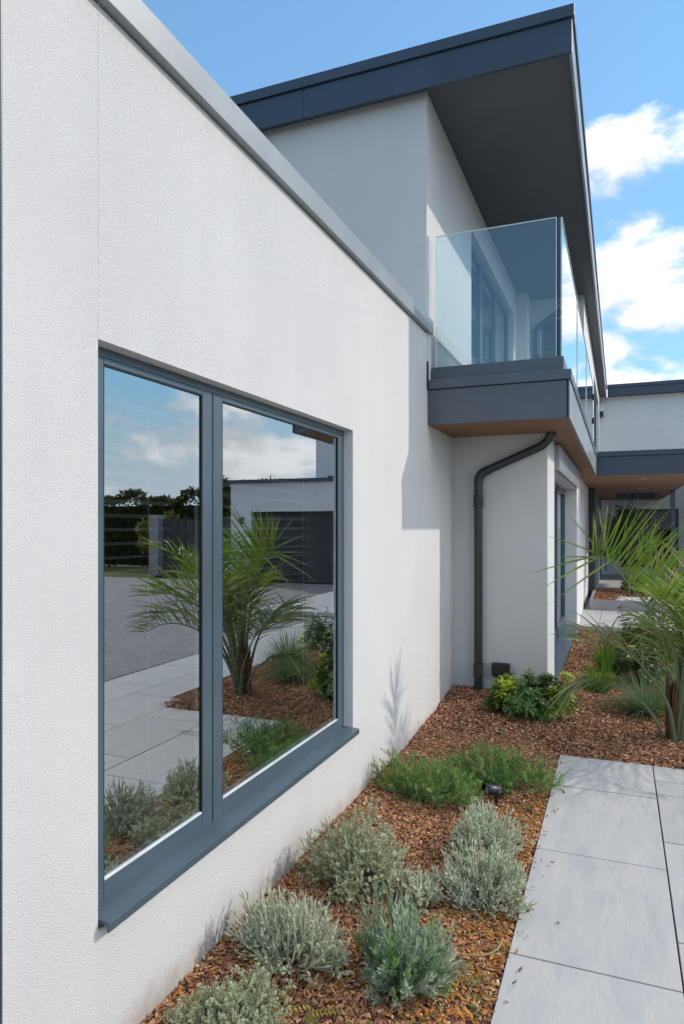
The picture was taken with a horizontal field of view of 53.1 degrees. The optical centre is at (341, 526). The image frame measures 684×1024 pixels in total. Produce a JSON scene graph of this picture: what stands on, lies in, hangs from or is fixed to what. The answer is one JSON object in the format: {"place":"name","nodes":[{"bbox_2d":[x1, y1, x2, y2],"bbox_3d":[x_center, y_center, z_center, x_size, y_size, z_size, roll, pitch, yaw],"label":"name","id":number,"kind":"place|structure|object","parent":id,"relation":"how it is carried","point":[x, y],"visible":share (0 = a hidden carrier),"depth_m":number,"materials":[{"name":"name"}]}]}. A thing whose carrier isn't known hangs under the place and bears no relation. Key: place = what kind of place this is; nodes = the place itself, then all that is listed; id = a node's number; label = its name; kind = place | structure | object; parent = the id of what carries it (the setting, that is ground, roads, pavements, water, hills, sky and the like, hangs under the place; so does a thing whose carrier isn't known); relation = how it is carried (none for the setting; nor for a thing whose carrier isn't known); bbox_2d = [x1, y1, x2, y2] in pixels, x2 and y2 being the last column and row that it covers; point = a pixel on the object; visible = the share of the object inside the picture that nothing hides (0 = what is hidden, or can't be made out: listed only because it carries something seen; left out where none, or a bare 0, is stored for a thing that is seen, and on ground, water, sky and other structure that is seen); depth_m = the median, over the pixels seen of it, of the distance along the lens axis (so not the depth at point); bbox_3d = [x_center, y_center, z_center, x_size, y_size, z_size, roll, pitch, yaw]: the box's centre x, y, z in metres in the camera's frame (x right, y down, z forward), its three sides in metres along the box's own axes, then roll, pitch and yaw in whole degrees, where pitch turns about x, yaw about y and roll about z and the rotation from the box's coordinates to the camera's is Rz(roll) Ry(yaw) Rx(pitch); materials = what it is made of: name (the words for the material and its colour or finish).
{"place":"outdoors","nodes":[
{"label":"outdoors","id":0,"kind":"place"},
{"bbox_2d":[140,630,683,1023],"bbox_3d":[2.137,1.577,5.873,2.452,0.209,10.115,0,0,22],"label":"bark mulch","id":1,"kind":"object","parent":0,"point":[345,921],"visible":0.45,"depth_m":3.60,"materials":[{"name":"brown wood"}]},
{"bbox_2d":[162,962,291,1023],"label":"grey shrub","id":2,"kind":"object","parent":1,"relation":"on","point":[230,1004],"visible":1,"depth_m":2.20,"materials":[{"name":"green plant"}]},
{"bbox_2d":[224,881,352,988],"bbox_3d":[-0.205,1.486,2.566,0.490,0.298,0.444,0,0,-1],"label":"silver shrub","id":3,"kind":"object","parent":1,"relation":"on","point":[308,941],"visible":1,"depth_m":2.53,"materials":[{"name":"green plant"}]},
{"bbox_2d":[293,797,418,919],"bbox_3d":[0.120,1.437,3.098,0.566,0.394,0.659,0,0,-42],"label":"grey shrub","id":4,"kind":"object","parent":1,"relation":"on","point":[378,866],"visible":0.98,"depth_m":3.05,"materials":[{"name":"green plant"}]},
{"bbox_2d":[350,878,468,1006],"bbox_3d":[0.237,1.469,2.462,0.383,0.345,0.472,0,0,-9],"label":"lavender","id":5,"kind":"object","parent":1,"relation":"on","point":[389,956],"visible":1,"depth_m":2.39,"materials":[{"name":"green plant"}]},
{"bbox_2d":[400,865,442,914],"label":"silver shrub","id":6,"kind":"object","parent":1,"relation":"on","point":[427,892],"visible":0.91,"depth_m":2.91,"materials":[{"name":"green plant"}]},
{"bbox_2d":[369,746,486,810],"bbox_3d":[0.466,1.479,4.146,0.864,0.344,0.559,0,0,22],"label":"rosemary","id":7,"kind":"object","parent":1,"relation":"on","point":[426,783],"visible":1,"depth_m":4.09,"materials":[{"name":"green plant"}]},
{"bbox_2d":[442,937,502,967],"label":"twig","id":8,"kind":"object","parent":1,"relation":"on","point":[489,953],"visible":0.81,"depth_m":2.58,"materials":[{"name":"brown wood"}]},
{"bbox_2d":[431,835,537,918],"bbox_3d":[0.639,1.503,3.027,0.467,0.304,0.422,0,0,22],"label":"silver shrub","id":9,"kind":"object","parent":1,"relation":"on","point":[498,882],"visible":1,"depth_m":2.95,"materials":[{"name":"green plant"}]},
{"bbox_2d":[443,796,534,864],"bbox_3d":[0.729,1.500,3.411,0.432,0.303,0.484,0,0,22],"label":"silver shrub","id":10,"kind":"object","parent":1,"relation":"on","point":[484,828],"visible":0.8,"depth_m":3.39,"materials":[{"name":"green plant"}]},
{"bbox_2d":[482,783,502,804],"bbox_3d":[0.887,1.584,4.022,0.118,0.162,0.080,0,0,-25],"label":"garden spotlight","id":11,"kind":"object","parent":1,"relation":"on","point":[496,790],"visible":0.91,"depth_m":4.00,"materials":[{"name":"black plastic"}]},
{"bbox_2d":[438,727,572,795],"bbox_3d":[1.014,1.459,4.290,0.837,0.366,0.511,0,0,22],"label":"rosemary","id":12,"kind":"object","parent":1,"relation":"on","point":[504,775],"visible":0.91,"depth_m":4.25,"materials":[{"name":"green plant"}]},
{"bbox_2d":[481,668,584,723],"bbox_3d":[1.538,1.386,5.680,0.763,0.431,0.637,0,0,-17],"label":"glossy bush","id":13,"kind":"object","parent":1,"relation":"on","point":[528,695],"visible":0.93,"depth_m":5.54,"materials":[{"name":"green plant"}]},
{"bbox_2d":[571,655,623,693],"bbox_3d":[2.454,1.424,6.573,0.602,0.373,0.633,0,0,22],"label":"society garlic","id":14,"kind":"object","parent":1,"relation":"on","point":[606,677],"visible":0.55,"depth_m":6.52,"materials":[{"name":"green plant"}]},
{"bbox_2d":[581,628,619,672],"bbox_3d":[2.991,1.392,7.759,0.566,0.519,0.559,0,0,22],"label":"society garlic","id":15,"kind":"object","parent":1,"relation":"on","point":[607,654],"visible":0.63,"depth_m":7.69,"materials":[{"name":"green plant"}]},
{"bbox_2d":[534,497,683,746],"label":"palm","id":16,"kind":"object","parent":1,"relation":"on","point":[673,696],"visible":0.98,"depth_m":5.15,"materials":[{"name":"green plant"}]},
{"bbox_2d":[612,612,635,644],"bbox_3d":[3.797,1.402,9.153,0.561,0.510,0.580,0,0,22],"label":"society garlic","id":17,"kind":"object","parent":1,"relation":"on","point":[623,627],"visible":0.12,"depth_m":9.12,"materials":[{"name":"green plant"}]},
{"bbox_2d":[590,661,675,723],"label":"fountain grass","id":18,"kind":"object","parent":1,"relation":"on","point":[637,707],"depth_m":5.90,"materials":[{"name":"green plant"}]},
{"bbox_2d":[606,645,668,686],"bbox_3d":[3.078,1.436,7.097,0.634,0.408,0.617,0,0,22],"label":"dark bush","id":19,"kind":"object","parent":1,"relation":"on","point":[631,663],"visible":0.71,"depth_m":7.04,"materials":[{"name":"green plant"}]},
{"bbox_2d":[600,603,677,659],"bbox_3d":[3.743,1.310,8.506,0.984,0.700,0.743,0,0,-16],"label":"dark bush","id":20,"kind":"object","parent":1,"relation":"on","point":[636,632],"visible":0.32,"depth_m":8.44,"materials":[{"name":"green plant"}]},
{"bbox_2d":[647,653,677,698],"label":"fountain grass","id":21,"kind":"object","parent":1,"relation":"on","point":[674,675],"depth_m":6.65,"materials":[{"name":"green plant"}]},
{"bbox_2d":[667,643,678,671],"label":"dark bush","id":22,"kind":"object","parent":1,"relation":"on","point":[672,659],"visible":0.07,"depth_m":7.73,"materials":[{"name":"green plant"}]},
{"bbox_2d":[142,0,683,396],"label":"sky","id":23,"kind":"structure","parent":0,"point":[631,52],"materials":[{"name":"blue"}]},
{"bbox_2d":[491,755,683,1023],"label":"paving","id":24,"kind":"structure","parent":0,"point":[606,946],"depth_m":2.96,"materials":[{"name":"grey concrete"}]},
{"bbox_2d":[652,767,683,996],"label":"joint","id":25,"kind":"object","parent":24,"relation":"in","point":[669,892],"visible":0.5,"depth_m":3.06,"materials":[{"name":"grey concrete"}]},
{"bbox_2d":[579,598,676,634],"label":"terrace","id":26,"kind":"structure","parent":0,"point":[607,617],"depth_m":11.48,"materials":[{"name":"grey concrete"}]},
{"bbox_2d":[589,587,672,612],"bbox_3d":[5.911,1.456,13.762,1.650,0.187,2.850,0,0,22],"label":"raised planter","id":27,"kind":"object","parent":26,"relation":"on","point":[603,598],"visible":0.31,"depth_m":12.71,"materials":[{"name":"concrete"}]},
{"bbox_2d":[592,499,662,596],"bbox_3d":[5.681,0.431,13.597,1.340,2.040,1.085,0,0,22],"label":"olive tree","id":28,"kind":"object","parent":27,"relation":"on","point":[625,514],"visible":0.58,"depth_m":13.47,"materials":[{"name":"green plant"}]},
{"bbox_2d":[620,576,646,592],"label":"lime bush","id":29,"kind":"object","parent":27,"relation":"on","point":[624,584],"visible":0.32,"depth_m":14.37,"materials":[{"name":"green plant"}]},
{"bbox_2d":[616,596,656,601],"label":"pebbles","id":30,"kind":"object","parent":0,"point":[631,598],"visible":0.62,"depth_m":12.81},
{"bbox_2d":[597,574,683,587],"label":"path","id":31,"kind":"structure","parent":0,"point":[605,580],"depth_m":19.51,"materials":[{"name":"grey concrete"}]},
{"label":"ground","id":32,"kind":"structure","parent":0,"visible":0},
{"bbox_2d":[0,0,683,1023],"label":"house","id":33,"kind":"structure","parent":32,"relation":"on","point":[280,386],"depth_m":3.30,"materials":[{"name":"paint"}]},
{"bbox_2d":[0,0,1,1023],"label":"window","id":34,"kind":"structure","parent":33,"relation":"in","point":[0,0],"depth_m":1.72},
{"bbox_2d":[98,346,358,932],"bbox_3d":[-0.423,0.326,3.063,0.273,1.772,2.118,0,0,22],"label":"window","id":35,"kind":"structure","parent":33,"relation":"in","point":[256,705],"depth_m":2.86,"materials":[{"name":"glass"}]},
{"bbox_2d":[471,244,507,363],"bbox_3d":[1.846,-2.191,8.672,0.060,1.878,3.100,0,0,22],"label":"balcony door","id":36,"kind":"structure","parent":33,"relation":"in","point":[489,316],"depth_m":8.54,"materials":[{"name":"clear glass"}]},
{"bbox_2d":[491,662,509,676],"bbox_3d":[1.447,1.312,6.228,0.163,0.133,0.071,0,0,22],"label":"junction box","id":37,"kind":"object","parent":33,"relation":"attached to","point":[498,669],"visible":0.92,"depth_m":6.20,"materials":[{"name":"black plastic"}]},
{"bbox_2d":[473,432,556,689],"bbox_3d":[1.546,0.387,6.145,0.744,2.466,0.113,0,0,26],"label":"drainpipe","id":38,"kind":"object","parent":33,"relation":"attached to","point":[485,471],"visible":0.98,"depth_m":6.24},
{"bbox_2d":[532,309,560,358],"bbox_3d":[3.154,-2.266,10.496,0.458,2.112,0.125,0,0,29],"label":"drainpipe","id":39,"kind":"object","parent":33,"relation":"on","point":[550,318],"visible":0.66,"depth_m":10.53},
{"bbox_2d":[541,319,560,357],"bbox_3d":[3.374,-2.420,10.647,0.510,1.540,0.170,0,0,22],"label":"louvred window","id":40,"kind":"structure","parent":33,"relation":"in","point":[548,333],"depth_m":10.73,"materials":[{"name":"clear glass"}]},
{"bbox_2d":[554,483,578,680],"bbox_3d":[2.724,0.700,8.580,0.269,2.500,3.850,0,0,22],"label":"glazed door","id":41,"kind":"structure","parent":33,"relation":"in","point":[562,648],"depth_m":9.12,"materials":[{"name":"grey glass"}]},
{"bbox_2d":[594,395,595,447],"bbox_3d":[5.881,-2.245,16.068,0.060,1.890,3.600,0,0,22],"label":"side window","id":42,"kind":"structure","parent":33,"relation":"in","point":[594,395],"depth_m":16.57,"materials":[{"name":"clear glass"}]},
{"bbox_2d":[595,492,601,586],"bbox_3d":[6.841,0.365,18.409,0.100,2.370,7.539,0,0,22],"label":"entrance door","id":43,"kind":"structure","parent":33,"relation":"in","point":[598,502],"depth_m":18.68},
{"bbox_2d":[600,403,603,417],"bbox_3d":[7.086,-3.160,18.664,0.098,0.380,0.078,0,0,22],"label":"alarm siren","id":44,"kind":"object","parent":33,"relation":"attached to","point":[601,409],"visible":0.93,"depth_m":18.63,"materials":[{"name":"white plastic"}]},
{"bbox_2d":[631,493,635,564],"bbox_3d":[7.410,0.081,17.390,0.097,2.302,0.097,0,0,-23],"label":"rain chain","id":45,"kind":"object","parent":33,"relation":"hanging from","point":[633,495],"visible":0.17,"depth_m":17.36,"materials":[{"name":"black plastic"}]},
{"bbox_2d":[620,509,678,567],"bbox_3d":[9.662,0.380,21.532,1.680,1.840,0.070,0,0,22],"label":"rear window","id":46,"kind":"structure","parent":33,"relation":"in","point":[658,514],"depth_m":21.38,"materials":[{"name":"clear glass"}]}
]}

